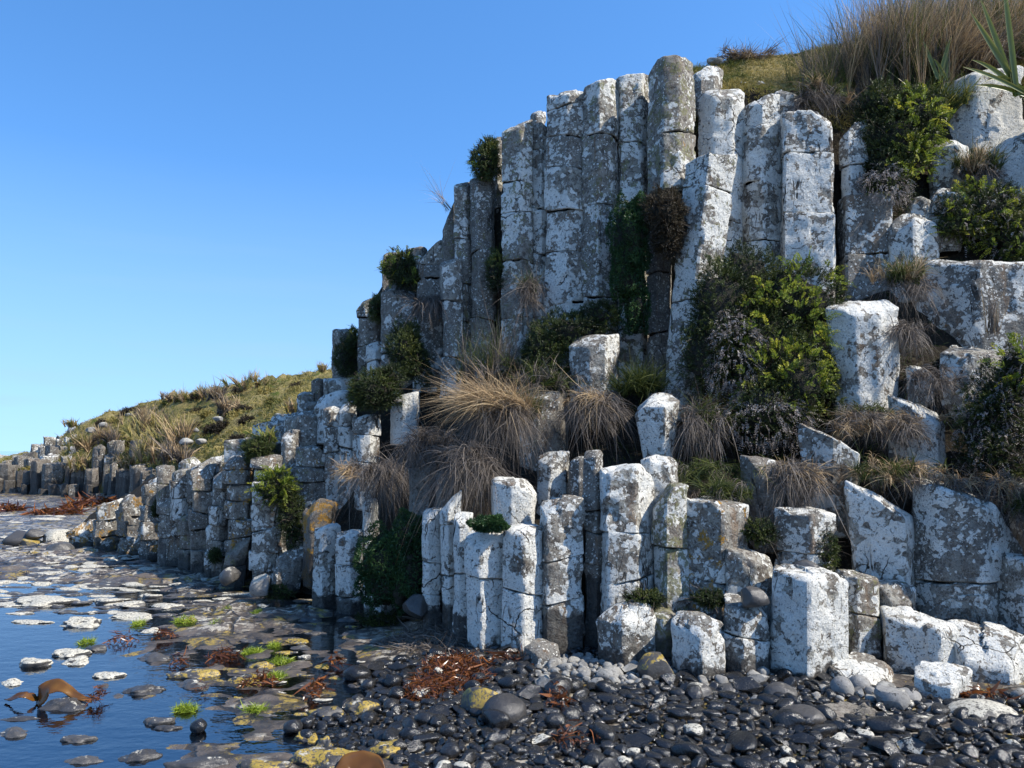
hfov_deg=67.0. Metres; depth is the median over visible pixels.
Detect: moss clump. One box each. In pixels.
[147,497,158,520]
[205,544,223,571]
[248,576,299,603]
[345,608,405,626]
[619,578,669,612]
[686,580,729,614]
[739,507,783,557]
[814,526,844,571]
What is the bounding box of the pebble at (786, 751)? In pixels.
[779,746,792,757]
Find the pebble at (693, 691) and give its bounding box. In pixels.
[685,684,702,698]
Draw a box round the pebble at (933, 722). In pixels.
[927,717,939,728]
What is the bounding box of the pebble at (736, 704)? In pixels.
[730,701,740,707]
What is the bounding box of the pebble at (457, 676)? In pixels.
[451,674,465,681]
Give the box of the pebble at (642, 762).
[631,757,660,767]
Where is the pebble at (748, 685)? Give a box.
[733,677,763,694]
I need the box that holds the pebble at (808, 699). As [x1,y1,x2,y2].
[801,696,815,703]
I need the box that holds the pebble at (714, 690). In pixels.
[709,686,718,692]
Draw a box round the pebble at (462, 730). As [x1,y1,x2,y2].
[457,727,468,733]
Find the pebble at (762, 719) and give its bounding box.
[759,715,771,724]
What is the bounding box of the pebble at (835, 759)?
[821,755,839,766]
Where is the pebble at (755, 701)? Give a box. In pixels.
[749,698,763,705]
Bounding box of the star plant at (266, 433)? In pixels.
[244,424,281,441]
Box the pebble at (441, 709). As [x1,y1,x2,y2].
[429,704,449,716]
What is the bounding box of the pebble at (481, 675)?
[471,672,485,680]
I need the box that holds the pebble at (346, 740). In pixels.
[335,736,352,746]
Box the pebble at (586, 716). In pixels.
[582,714,592,720]
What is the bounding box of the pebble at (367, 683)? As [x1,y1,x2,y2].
[361,678,375,690]
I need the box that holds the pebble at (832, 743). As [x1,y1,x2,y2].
[820,738,842,749]
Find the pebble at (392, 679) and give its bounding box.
[384,673,402,687]
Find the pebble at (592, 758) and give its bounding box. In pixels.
[582,749,605,767]
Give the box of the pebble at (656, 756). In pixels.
[645,751,662,762]
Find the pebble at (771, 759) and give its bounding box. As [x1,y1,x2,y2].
[763,756,778,762]
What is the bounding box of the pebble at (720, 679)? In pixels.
[715,674,728,683]
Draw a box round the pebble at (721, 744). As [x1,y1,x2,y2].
[717,742,725,747]
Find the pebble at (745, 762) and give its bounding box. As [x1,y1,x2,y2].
[733,756,762,767]
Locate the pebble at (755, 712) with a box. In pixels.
[748,705,762,719]
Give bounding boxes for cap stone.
[793,560,818,567]
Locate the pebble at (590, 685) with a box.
[587,682,595,690]
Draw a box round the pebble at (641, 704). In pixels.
[631,699,646,708]
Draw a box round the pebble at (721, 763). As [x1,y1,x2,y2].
[712,760,731,767]
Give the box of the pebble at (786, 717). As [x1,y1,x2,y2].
[771,708,805,728]
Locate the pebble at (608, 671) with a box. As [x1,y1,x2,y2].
[596,665,622,678]
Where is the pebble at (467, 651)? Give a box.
[462,648,469,654]
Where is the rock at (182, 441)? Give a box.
[179,438,193,444]
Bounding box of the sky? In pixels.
[0,0,992,450]
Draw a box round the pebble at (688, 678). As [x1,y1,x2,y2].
[682,675,698,681]
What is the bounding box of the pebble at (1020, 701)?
[1017,698,1023,707]
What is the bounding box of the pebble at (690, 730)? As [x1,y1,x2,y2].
[683,723,704,738]
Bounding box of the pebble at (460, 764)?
[452,761,472,767]
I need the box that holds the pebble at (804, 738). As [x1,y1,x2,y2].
[788,732,815,747]
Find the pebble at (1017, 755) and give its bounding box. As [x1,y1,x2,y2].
[1011,751,1023,760]
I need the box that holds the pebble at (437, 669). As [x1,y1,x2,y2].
[432,667,442,676]
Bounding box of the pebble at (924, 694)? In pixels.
[921,691,933,698]
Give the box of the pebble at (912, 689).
[906,686,918,692]
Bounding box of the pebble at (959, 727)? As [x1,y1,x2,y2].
[950,719,972,736]
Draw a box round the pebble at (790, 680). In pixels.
[783,676,796,686]
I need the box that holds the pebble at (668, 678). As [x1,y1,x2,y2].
[658,673,679,684]
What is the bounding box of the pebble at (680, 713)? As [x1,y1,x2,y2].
[667,708,691,720]
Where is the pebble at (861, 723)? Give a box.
[849,719,865,728]
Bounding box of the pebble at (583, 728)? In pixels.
[576,725,590,736]
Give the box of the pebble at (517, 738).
[509,734,526,743]
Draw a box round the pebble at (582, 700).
[580,698,595,704]
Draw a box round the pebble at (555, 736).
[551,731,562,740]
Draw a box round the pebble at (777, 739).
[771,735,784,743]
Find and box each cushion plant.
[352,507,422,616]
[465,513,511,533]
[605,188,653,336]
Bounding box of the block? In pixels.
[914,661,972,698]
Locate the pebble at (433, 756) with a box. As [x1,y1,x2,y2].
[428,752,440,759]
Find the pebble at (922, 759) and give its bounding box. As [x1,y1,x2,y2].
[905,754,930,765]
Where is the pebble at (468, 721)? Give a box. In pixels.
[463,717,477,726]
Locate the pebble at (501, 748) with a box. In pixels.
[493,744,509,754]
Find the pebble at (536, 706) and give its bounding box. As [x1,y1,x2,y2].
[528,702,547,711]
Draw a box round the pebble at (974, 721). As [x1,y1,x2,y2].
[963,717,985,727]
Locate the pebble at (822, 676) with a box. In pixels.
[816,672,832,681]
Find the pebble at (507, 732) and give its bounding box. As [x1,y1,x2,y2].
[500,728,511,738]
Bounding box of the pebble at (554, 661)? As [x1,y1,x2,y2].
[546,657,561,668]
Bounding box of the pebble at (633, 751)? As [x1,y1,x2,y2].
[625,747,640,758]
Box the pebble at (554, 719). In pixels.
[545,712,565,729]
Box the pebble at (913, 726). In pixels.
[903,722,923,731]
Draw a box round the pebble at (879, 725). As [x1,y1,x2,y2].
[865,716,905,734]
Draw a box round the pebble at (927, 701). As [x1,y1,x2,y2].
[921,699,934,702]
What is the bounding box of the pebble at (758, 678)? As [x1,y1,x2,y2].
[745,674,768,682]
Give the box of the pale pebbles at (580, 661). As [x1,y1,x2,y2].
[534,652,985,702]
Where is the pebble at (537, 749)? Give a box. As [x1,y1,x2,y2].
[528,745,544,754]
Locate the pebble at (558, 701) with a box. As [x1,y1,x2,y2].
[555,698,566,709]
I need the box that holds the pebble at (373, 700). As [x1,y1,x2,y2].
[363,698,381,705]
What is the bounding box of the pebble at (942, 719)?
[932,715,947,724]
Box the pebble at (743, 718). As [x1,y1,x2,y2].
[738,713,753,723]
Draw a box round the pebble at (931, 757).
[929,756,941,759]
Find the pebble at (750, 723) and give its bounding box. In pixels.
[746,719,756,730]
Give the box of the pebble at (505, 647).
[499,644,511,650]
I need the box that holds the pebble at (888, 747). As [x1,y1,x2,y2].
[867,737,900,756]
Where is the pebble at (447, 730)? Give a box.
[439,723,456,738]
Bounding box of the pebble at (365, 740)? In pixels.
[362,736,371,745]
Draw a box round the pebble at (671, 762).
[659,756,682,767]
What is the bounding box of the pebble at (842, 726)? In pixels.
[823,720,852,731]
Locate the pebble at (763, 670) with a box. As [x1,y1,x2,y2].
[757,666,769,674]
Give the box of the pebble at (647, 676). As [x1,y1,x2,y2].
[641,675,652,679]
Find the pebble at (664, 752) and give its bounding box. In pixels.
[651,747,671,756]
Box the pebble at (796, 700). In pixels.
[784,692,801,703]
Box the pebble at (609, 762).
[597,757,621,767]
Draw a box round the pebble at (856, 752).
[841,747,868,758]
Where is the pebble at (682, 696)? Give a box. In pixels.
[679,694,688,700]
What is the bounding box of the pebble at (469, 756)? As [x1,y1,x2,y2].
[461,749,475,763]
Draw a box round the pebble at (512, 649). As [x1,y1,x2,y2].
[502,648,517,654]
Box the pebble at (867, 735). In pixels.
[856,729,874,740]
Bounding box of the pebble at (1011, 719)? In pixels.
[997,714,1023,725]
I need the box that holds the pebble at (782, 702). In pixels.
[775,698,793,709]
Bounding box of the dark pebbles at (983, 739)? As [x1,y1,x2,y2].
[288,641,1023,767]
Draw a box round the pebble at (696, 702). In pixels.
[689,698,703,707]
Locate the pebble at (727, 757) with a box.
[717,754,734,764]
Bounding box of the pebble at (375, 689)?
[371,686,386,692]
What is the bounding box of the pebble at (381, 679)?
[376,676,385,684]
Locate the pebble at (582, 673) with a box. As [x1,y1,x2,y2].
[577,670,590,678]
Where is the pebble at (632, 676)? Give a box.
[627,673,637,679]
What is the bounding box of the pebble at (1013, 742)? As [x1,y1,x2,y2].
[1003,739,1022,748]
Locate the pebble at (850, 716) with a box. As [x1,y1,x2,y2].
[844,713,860,719]
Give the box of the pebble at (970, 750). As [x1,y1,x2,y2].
[958,743,979,759]
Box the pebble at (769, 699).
[757,693,778,705]
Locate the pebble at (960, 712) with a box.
[953,707,968,719]
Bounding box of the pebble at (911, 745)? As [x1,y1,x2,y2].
[896,737,925,753]
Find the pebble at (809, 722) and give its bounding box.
[804,717,815,726]
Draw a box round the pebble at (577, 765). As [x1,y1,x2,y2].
[572,762,582,767]
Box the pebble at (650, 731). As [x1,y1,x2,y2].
[639,726,657,737]
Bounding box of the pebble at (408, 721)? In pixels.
[402,716,417,728]
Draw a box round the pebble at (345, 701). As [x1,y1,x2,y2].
[341,698,352,708]
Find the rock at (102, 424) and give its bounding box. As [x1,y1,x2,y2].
[98,422,107,427]
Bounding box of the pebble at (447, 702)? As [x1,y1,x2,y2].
[436,700,455,705]
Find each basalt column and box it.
[0,463,17,491]
[0,478,2,492]
[2,460,11,464]
[3,480,15,492]
[13,456,31,469]
[15,469,26,487]
[21,483,29,493]
[22,451,37,457]
[22,470,29,483]
[24,458,38,468]
[29,458,50,494]
[30,444,43,452]
[38,446,44,457]
[38,488,47,494]
[39,453,59,461]
[41,462,65,488]
[43,436,55,445]
[45,445,66,455]
[48,483,60,495]
[55,438,63,445]
[61,455,71,462]
[61,483,69,495]
[64,463,74,483]
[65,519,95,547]
[67,427,75,432]
[68,484,78,496]
[69,446,78,455]
[71,471,75,483]
[76,467,84,494]
[82,475,85,496]
[85,467,98,493]
[86,484,93,496]
[91,444,105,484]
[92,498,122,550]
[102,454,112,486]
[103,473,108,494]
[107,440,124,460]
[107,463,118,494]
[115,470,122,498]
[115,494,144,554]
[119,470,129,497]
[129,439,141,459]
[129,464,145,491]
[131,464,147,491]
[137,482,159,561]
[140,467,152,484]
[148,472,156,478]
[148,478,156,483]
[156,465,174,513]
[157,497,185,566]
[157,520,170,566]
[169,468,191,520]
[175,514,190,569]
[178,457,200,469]
[186,455,223,501]
[188,463,216,573]
[204,525,211,577]
[208,471,230,577]
[221,455,257,579]
[221,537,250,587]
[224,437,250,462]
[249,481,296,586]
[250,454,282,481]
[252,421,283,444]
[271,413,290,420]
[271,544,302,590]
[281,429,299,477]
[284,414,321,448]
[291,410,313,416]
[293,445,326,545]
[297,391,314,411]
[299,401,316,411]
[302,498,337,589]
[311,378,323,401]
[312,523,340,608]
[314,390,348,444]
[323,377,353,394]
[323,406,339,501]
[331,329,349,377]
[335,529,363,615]
[337,401,357,508]
[352,414,380,510]
[356,298,380,386]
[362,498,379,553]
[363,585,397,618]
[365,341,381,375]
[380,290,414,392]
[382,252,399,292]
[390,391,419,445]
[408,246,426,275]
[408,465,437,524]
[412,314,443,392]
[417,240,441,314]
[421,507,442,632]
[435,470,454,506]
[439,258,463,399]
[439,490,461,637]
[442,203,454,320]
[452,511,472,644]
[453,182,472,370]
[464,530,505,649]
[470,178,496,389]
[491,476,536,524]
[492,136,502,212]
[500,119,534,394]
[501,522,542,650]
[530,111,545,124]
[530,122,546,329]
[536,450,569,514]
[539,495,584,651]
[544,90,587,367]
[567,456,583,495]
[569,334,619,421]
[581,78,618,373]
[582,450,603,647]
[596,600,655,665]
[599,463,654,613]
[616,73,649,385]
[641,455,677,505]
[646,55,695,198]
[646,190,671,397]
[651,482,690,612]
[654,607,675,657]
[665,152,736,420]
[671,611,725,677]
[686,496,748,630]
[693,66,723,117]
[698,88,746,262]
[721,593,769,673]
[725,547,772,626]
[740,455,783,553]
[742,93,781,288]
[770,563,848,680]
[773,90,796,115]
[774,507,835,571]
[779,110,835,305]
[798,423,860,537]
[825,299,899,423]
[835,569,881,660]
[837,191,893,300]
[839,119,868,213]
[844,480,915,602]
[878,578,916,660]
[880,605,958,673]
[885,213,939,302]
[887,395,945,480]
[904,196,931,220]
[905,365,932,407]
[911,478,1022,624]
[914,259,1023,350]
[928,140,968,199]
[929,188,962,251]
[940,345,1008,431]
[943,65,1023,155]
[947,619,1023,685]
[982,132,1023,195]
[998,553,1023,634]
[1007,475,1023,554]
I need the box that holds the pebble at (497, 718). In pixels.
[482,709,510,729]
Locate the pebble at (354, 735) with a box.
[347,732,359,740]
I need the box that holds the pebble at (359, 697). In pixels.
[352,694,364,700]
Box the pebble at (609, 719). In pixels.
[600,715,617,723]
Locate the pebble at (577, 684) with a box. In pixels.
[571,679,583,692]
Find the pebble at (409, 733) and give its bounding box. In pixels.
[399,727,421,740]
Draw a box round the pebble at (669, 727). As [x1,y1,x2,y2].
[663,722,675,734]
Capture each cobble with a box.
[190,718,206,733]
[283,719,302,733]
[300,717,314,728]
[343,665,370,681]
[371,669,387,677]
[741,586,769,607]
[830,676,854,694]
[849,674,870,688]
[864,686,874,694]
[874,685,910,710]
[902,687,921,700]
[923,703,932,711]
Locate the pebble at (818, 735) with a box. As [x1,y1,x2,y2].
[809,730,822,741]
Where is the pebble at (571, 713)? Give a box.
[563,707,580,720]
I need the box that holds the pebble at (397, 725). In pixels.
[387,721,402,730]
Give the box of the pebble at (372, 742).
[367,738,381,746]
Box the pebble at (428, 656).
[420,652,434,662]
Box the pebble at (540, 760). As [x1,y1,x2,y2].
[532,755,549,766]
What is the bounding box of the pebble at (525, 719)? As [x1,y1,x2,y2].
[515,715,531,724]
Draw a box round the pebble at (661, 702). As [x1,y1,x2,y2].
[654,698,665,707]
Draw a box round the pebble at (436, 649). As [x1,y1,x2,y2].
[428,645,446,655]
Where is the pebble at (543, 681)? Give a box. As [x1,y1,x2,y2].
[536,675,549,689]
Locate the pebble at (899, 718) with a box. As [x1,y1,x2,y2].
[889,714,904,722]
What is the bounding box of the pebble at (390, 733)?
[382,727,399,740]
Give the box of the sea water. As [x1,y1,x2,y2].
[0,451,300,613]
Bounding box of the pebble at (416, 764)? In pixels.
[408,760,425,767]
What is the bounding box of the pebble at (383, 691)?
[377,688,390,694]
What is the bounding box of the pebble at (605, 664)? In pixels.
[602,662,611,667]
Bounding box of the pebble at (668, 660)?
[665,657,671,665]
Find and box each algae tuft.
[73,633,97,646]
[129,616,148,629]
[171,614,196,623]
[171,699,204,714]
[236,700,268,716]
[241,645,268,655]
[251,606,263,613]
[259,669,288,680]
[264,640,282,649]
[265,654,300,665]
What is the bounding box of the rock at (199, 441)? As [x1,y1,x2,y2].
[195,438,206,444]
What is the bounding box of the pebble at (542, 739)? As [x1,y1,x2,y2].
[532,733,552,745]
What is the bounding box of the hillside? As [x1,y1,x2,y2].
[0,369,331,493]
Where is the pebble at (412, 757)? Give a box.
[406,753,420,762]
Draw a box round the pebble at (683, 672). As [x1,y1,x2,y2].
[678,669,694,676]
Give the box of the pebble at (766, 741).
[757,735,778,747]
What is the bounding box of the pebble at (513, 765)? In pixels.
[501,762,522,767]
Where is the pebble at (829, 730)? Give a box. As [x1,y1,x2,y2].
[810,723,837,737]
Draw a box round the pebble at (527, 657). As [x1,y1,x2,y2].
[523,654,530,660]
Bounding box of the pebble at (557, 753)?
[548,749,561,757]
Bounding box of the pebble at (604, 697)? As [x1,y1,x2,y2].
[597,693,619,703]
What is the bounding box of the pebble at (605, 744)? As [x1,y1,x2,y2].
[600,740,614,751]
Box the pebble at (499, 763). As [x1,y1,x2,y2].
[492,759,509,767]
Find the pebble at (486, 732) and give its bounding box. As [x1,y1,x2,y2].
[481,727,493,740]
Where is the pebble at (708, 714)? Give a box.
[702,709,721,718]
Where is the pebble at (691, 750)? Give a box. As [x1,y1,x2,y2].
[670,741,704,760]
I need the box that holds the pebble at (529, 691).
[519,684,542,698]
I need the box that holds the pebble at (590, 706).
[581,700,603,713]
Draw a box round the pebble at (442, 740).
[435,737,446,746]
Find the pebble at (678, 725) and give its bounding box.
[673,721,685,731]
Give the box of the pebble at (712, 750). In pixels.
[702,745,723,756]
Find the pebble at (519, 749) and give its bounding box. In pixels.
[511,744,527,757]
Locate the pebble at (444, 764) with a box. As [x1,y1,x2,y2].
[435,760,452,767]
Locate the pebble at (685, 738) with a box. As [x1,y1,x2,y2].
[680,735,697,744]
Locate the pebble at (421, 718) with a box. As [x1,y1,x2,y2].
[414,712,434,725]
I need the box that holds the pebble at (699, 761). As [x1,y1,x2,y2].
[690,755,706,767]
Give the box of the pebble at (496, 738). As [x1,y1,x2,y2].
[483,732,506,744]
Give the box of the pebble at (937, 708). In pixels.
[930,702,950,714]
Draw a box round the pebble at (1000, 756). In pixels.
[987,748,1011,766]
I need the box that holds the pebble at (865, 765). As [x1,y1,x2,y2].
[859,762,872,767]
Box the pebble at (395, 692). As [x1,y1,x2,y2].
[388,686,405,698]
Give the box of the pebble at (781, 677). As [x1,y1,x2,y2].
[776,674,788,680]
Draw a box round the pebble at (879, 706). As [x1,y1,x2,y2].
[872,702,885,711]
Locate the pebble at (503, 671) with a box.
[494,666,512,676]
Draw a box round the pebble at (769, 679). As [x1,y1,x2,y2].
[767,677,777,682]
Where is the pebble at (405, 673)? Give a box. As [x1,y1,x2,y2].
[400,668,415,678]
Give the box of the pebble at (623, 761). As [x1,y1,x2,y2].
[617,756,631,767]
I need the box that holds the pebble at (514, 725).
[508,722,521,729]
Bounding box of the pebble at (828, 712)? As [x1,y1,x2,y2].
[815,704,836,720]
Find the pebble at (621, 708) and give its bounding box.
[614,704,629,712]
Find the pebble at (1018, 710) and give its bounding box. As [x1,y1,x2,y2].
[1012,707,1023,713]
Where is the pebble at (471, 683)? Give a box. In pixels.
[463,680,481,690]
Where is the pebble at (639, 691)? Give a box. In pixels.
[629,688,644,695]
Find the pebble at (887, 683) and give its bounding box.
[876,680,895,687]
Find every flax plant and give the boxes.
[923,38,956,80]
[964,0,1023,98]
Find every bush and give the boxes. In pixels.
[108,450,145,469]
[232,432,279,469]
[330,325,361,378]
[341,361,409,417]
[364,292,380,327]
[377,244,420,294]
[380,313,435,391]
[464,133,502,184]
[482,242,506,295]
[514,297,620,391]
[633,182,692,266]
[674,237,853,455]
[841,74,957,218]
[928,174,1023,261]
[944,331,1023,491]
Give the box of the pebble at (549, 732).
[545,728,556,735]
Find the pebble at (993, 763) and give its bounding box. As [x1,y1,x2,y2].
[987,758,1001,767]
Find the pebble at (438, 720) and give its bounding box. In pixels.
[430,714,447,727]
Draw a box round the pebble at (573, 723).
[563,721,579,733]
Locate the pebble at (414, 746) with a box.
[407,740,424,752]
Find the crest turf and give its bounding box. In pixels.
[693,37,1023,132]
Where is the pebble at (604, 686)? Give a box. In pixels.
[595,680,619,692]
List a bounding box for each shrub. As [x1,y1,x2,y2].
[94,418,106,427]
[105,416,123,424]
[116,437,129,446]
[118,406,135,415]
[158,398,172,406]
[187,392,207,400]
[189,406,201,413]
[189,420,204,427]
[196,409,213,420]
[200,424,211,435]
[205,420,228,433]
[225,408,242,419]
[226,434,246,439]
[230,386,246,393]
[233,404,253,412]
[235,414,254,426]
[253,385,274,394]
[261,395,279,408]
[282,386,299,395]
[288,381,302,387]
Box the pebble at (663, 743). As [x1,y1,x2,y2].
[655,738,674,749]
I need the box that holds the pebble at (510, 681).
[497,675,522,689]
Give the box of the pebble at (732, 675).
[724,671,743,679]
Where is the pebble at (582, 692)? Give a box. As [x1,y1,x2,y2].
[573,688,589,697]
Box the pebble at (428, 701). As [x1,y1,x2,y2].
[420,698,436,705]
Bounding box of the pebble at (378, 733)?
[373,728,385,739]
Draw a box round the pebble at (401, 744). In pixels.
[392,740,406,750]
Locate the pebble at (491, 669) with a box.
[487,666,496,674]
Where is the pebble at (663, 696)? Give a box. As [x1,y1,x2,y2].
[653,692,667,703]
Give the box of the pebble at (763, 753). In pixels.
[756,749,771,759]
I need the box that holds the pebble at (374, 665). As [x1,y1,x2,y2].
[368,661,383,671]
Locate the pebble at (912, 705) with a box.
[909,699,914,708]
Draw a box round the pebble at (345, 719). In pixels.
[339,715,351,725]
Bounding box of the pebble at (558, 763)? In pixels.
[548,759,564,766]
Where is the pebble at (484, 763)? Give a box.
[475,759,491,767]
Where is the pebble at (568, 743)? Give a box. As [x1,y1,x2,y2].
[558,734,575,749]
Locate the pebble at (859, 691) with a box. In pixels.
[854,686,864,698]
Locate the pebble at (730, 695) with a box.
[718,690,737,700]
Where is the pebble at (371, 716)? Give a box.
[360,710,377,724]
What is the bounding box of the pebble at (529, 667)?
[525,663,535,672]
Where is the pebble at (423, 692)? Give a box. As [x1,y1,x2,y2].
[412,687,429,699]
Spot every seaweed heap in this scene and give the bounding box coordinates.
[0,500,33,511]
[20,499,96,514]
[59,491,116,508]
[101,625,140,644]
[151,626,180,640]
[168,646,188,668]
[191,679,211,692]
[205,644,246,665]
[235,666,283,690]
[292,673,335,700]
[317,651,351,671]
[371,617,467,654]
[399,675,454,700]
[409,648,505,694]
[482,642,534,664]
[539,678,575,710]
[549,719,600,750]
[958,680,1022,701]
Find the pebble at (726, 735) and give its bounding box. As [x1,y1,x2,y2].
[724,732,731,741]
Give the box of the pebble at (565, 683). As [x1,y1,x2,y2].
[544,677,572,698]
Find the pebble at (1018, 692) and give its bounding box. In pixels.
[1010,688,1023,697]
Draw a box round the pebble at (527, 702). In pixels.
[520,698,530,708]
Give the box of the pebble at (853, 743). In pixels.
[844,740,863,749]
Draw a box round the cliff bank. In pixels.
[84,51,1023,639]
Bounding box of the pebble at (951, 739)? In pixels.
[943,734,959,745]
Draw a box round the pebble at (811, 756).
[804,752,817,760]
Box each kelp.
[4,678,110,709]
[335,750,384,767]
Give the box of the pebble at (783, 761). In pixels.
[778,757,796,767]
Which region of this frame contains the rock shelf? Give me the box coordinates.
[0,492,1023,767]
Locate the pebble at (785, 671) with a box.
[776,668,793,676]
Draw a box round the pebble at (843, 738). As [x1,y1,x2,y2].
[831,732,850,745]
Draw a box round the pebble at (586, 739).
[573,735,590,747]
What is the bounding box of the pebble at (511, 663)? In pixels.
[501,660,516,667]
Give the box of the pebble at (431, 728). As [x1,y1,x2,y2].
[423,726,435,731]
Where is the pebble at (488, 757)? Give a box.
[480,753,495,761]
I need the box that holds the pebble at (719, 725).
[709,721,727,730]
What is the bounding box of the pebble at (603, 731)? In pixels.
[593,722,617,744]
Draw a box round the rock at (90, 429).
[85,427,95,432]
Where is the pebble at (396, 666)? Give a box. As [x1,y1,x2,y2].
[387,662,416,671]
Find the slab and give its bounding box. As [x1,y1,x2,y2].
[829,651,893,684]
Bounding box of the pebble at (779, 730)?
[771,725,787,736]
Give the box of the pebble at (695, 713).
[689,708,703,718]
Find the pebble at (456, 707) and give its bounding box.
[452,705,460,713]
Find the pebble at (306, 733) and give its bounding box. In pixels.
[297,729,316,738]
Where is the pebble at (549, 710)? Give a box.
[544,707,560,714]
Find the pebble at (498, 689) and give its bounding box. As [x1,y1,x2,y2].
[490,686,503,693]
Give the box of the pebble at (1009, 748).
[997,743,1023,753]
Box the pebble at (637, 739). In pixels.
[624,731,652,748]
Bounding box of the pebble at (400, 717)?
[396,714,405,720]
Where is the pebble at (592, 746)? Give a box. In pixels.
[586,743,601,753]
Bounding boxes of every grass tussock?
[57,420,107,452]
[60,417,79,427]
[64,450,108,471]
[86,414,121,444]
[112,404,170,437]
[113,401,167,427]
[127,429,179,463]
[142,408,207,449]
[145,434,200,466]
[159,389,175,402]
[171,381,193,402]
[193,383,207,400]
[199,377,236,401]
[208,389,244,418]
[218,367,272,392]
[281,390,296,413]
[316,360,329,372]
[326,443,414,533]
[326,456,367,486]
[360,408,487,531]
[392,290,452,348]
[393,342,560,477]
[399,431,542,580]
[419,162,454,212]
[449,292,543,394]
[459,341,547,388]
[484,362,558,476]
[488,264,562,343]
[502,356,595,420]
[524,361,641,464]
[598,343,685,399]
[655,452,775,497]
[667,384,771,478]
[683,471,754,504]
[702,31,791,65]
[754,449,855,567]
[760,4,904,111]
[761,0,1014,110]
[770,0,816,81]
[782,60,869,126]
[817,400,959,468]
[828,0,1021,43]
[828,398,902,436]
[832,441,953,529]
[839,0,1023,90]
[856,244,951,338]
[872,313,943,371]
[875,461,1023,549]
[886,59,998,122]
[895,354,975,443]
[931,0,1023,67]
[934,0,1023,21]
[944,129,1021,198]
[977,270,1008,335]
[998,478,1023,565]
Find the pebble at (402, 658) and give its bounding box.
[393,654,409,662]
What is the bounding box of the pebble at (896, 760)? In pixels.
[884,753,907,767]
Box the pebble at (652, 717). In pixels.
[646,711,661,726]
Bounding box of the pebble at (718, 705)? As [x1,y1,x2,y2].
[706,700,725,712]
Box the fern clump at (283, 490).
[244,463,307,550]
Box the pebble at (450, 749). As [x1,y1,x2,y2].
[440,741,460,758]
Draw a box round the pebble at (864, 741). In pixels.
[855,738,867,745]
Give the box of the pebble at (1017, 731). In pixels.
[1010,727,1023,737]
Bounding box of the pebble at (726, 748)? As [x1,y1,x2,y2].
[720,742,731,754]
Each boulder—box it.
[461,686,497,709]
[481,693,526,721]
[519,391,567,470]
[524,638,560,667]
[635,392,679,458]
[637,652,673,679]
[683,682,712,698]
[716,683,742,693]
[763,682,797,695]
[780,704,826,726]
[823,701,877,721]
[905,715,940,726]
[946,699,1017,722]
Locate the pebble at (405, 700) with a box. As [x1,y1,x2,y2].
[400,698,413,703]
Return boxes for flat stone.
[0,580,17,585]
[0,586,35,589]
[0,594,13,597]
[0,602,17,604]
[0,604,21,609]
[0,606,18,608]
[0,678,24,688]
[0,716,41,724]
[0,726,31,746]
[3,591,25,594]
[5,595,24,597]
[5,612,38,616]
[10,595,79,613]
[10,619,54,626]
[12,582,30,584]
[14,609,41,612]
[17,576,31,580]
[17,657,53,671]
[18,607,39,609]
[19,568,38,571]
[21,592,44,595]
[27,574,42,577]
[28,582,51,587]
[29,571,62,574]
[30,578,45,581]
[32,590,54,595]
[33,518,60,519]
[35,569,68,572]
[35,587,55,590]
[35,695,90,715]
[45,562,59,564]
[47,585,69,587]
[47,604,66,610]
[50,610,77,615]
[51,556,72,558]
[51,648,91,663]
[52,581,69,583]
[53,587,85,591]
[53,591,79,594]
[57,616,104,634]
[59,561,87,564]
[59,655,90,668]
[59,735,97,748]
[60,593,82,598]
[61,755,103,767]
[63,612,98,615]
[65,565,78,568]
[69,600,93,607]
[70,579,92,582]
[72,583,90,587]
[75,569,93,572]
[79,565,108,568]
[81,588,105,590]
[82,562,96,564]
[82,592,104,596]
[83,595,120,598]
[85,583,119,587]
[85,611,97,616]
[85,644,108,656]
[88,605,121,610]
[88,610,111,613]
[91,671,126,683]
[92,683,111,691]
[93,598,123,606]
[97,562,120,564]
[99,610,120,615]
[100,581,123,583]
[102,587,128,590]
[103,557,117,560]
[105,612,148,616]
[105,612,157,624]
[108,591,137,595]
[109,565,129,567]
[110,598,130,601]
[111,567,127,570]
[113,601,149,610]
[114,589,145,592]
[115,749,162,766]
[119,610,144,612]
[121,684,165,696]
[122,582,144,586]
[124,607,147,610]
[127,560,150,564]
[137,652,171,662]
[138,627,160,635]
[139,567,156,569]
[141,593,162,601]
[141,599,160,602]
[141,717,176,731]
[142,583,167,585]
[146,607,167,611]
[148,585,167,588]
[151,603,184,612]
[151,613,177,619]
[153,725,182,735]
[163,593,197,597]
[163,597,182,599]
[163,755,229,767]
[166,668,220,683]
[169,607,180,610]
[171,600,190,603]
[172,678,209,691]
[177,607,197,608]
[194,603,216,605]
[196,587,214,591]
[212,592,232,596]
[212,597,232,600]
[223,650,244,655]
[228,673,260,686]
[232,593,251,595]
[236,759,292,767]
[240,639,256,643]
[249,661,275,668]
[256,604,268,606]
[258,713,277,717]
[270,681,287,685]
[273,651,298,655]
[284,638,312,645]
[288,644,313,651]
[290,746,358,767]
[292,713,308,715]
[292,731,318,745]
[296,674,314,677]
[297,616,322,623]
[298,655,310,658]
[303,631,327,636]
[308,706,343,718]
[312,698,333,703]
[313,663,331,669]
[316,736,333,746]
[321,653,347,663]
[325,672,334,675]
[327,676,343,680]
[336,616,358,622]
[340,630,357,635]
[344,626,357,629]
[344,700,379,715]
[346,684,357,687]
[365,739,402,758]
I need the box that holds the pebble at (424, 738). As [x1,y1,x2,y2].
[412,733,441,743]
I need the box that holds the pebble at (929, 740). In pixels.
[919,731,946,748]
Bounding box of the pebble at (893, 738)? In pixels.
[885,735,898,744]
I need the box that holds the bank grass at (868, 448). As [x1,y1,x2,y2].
[589,101,1022,503]
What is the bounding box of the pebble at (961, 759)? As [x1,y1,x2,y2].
[953,754,970,766]
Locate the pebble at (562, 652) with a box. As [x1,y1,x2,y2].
[559,649,571,656]

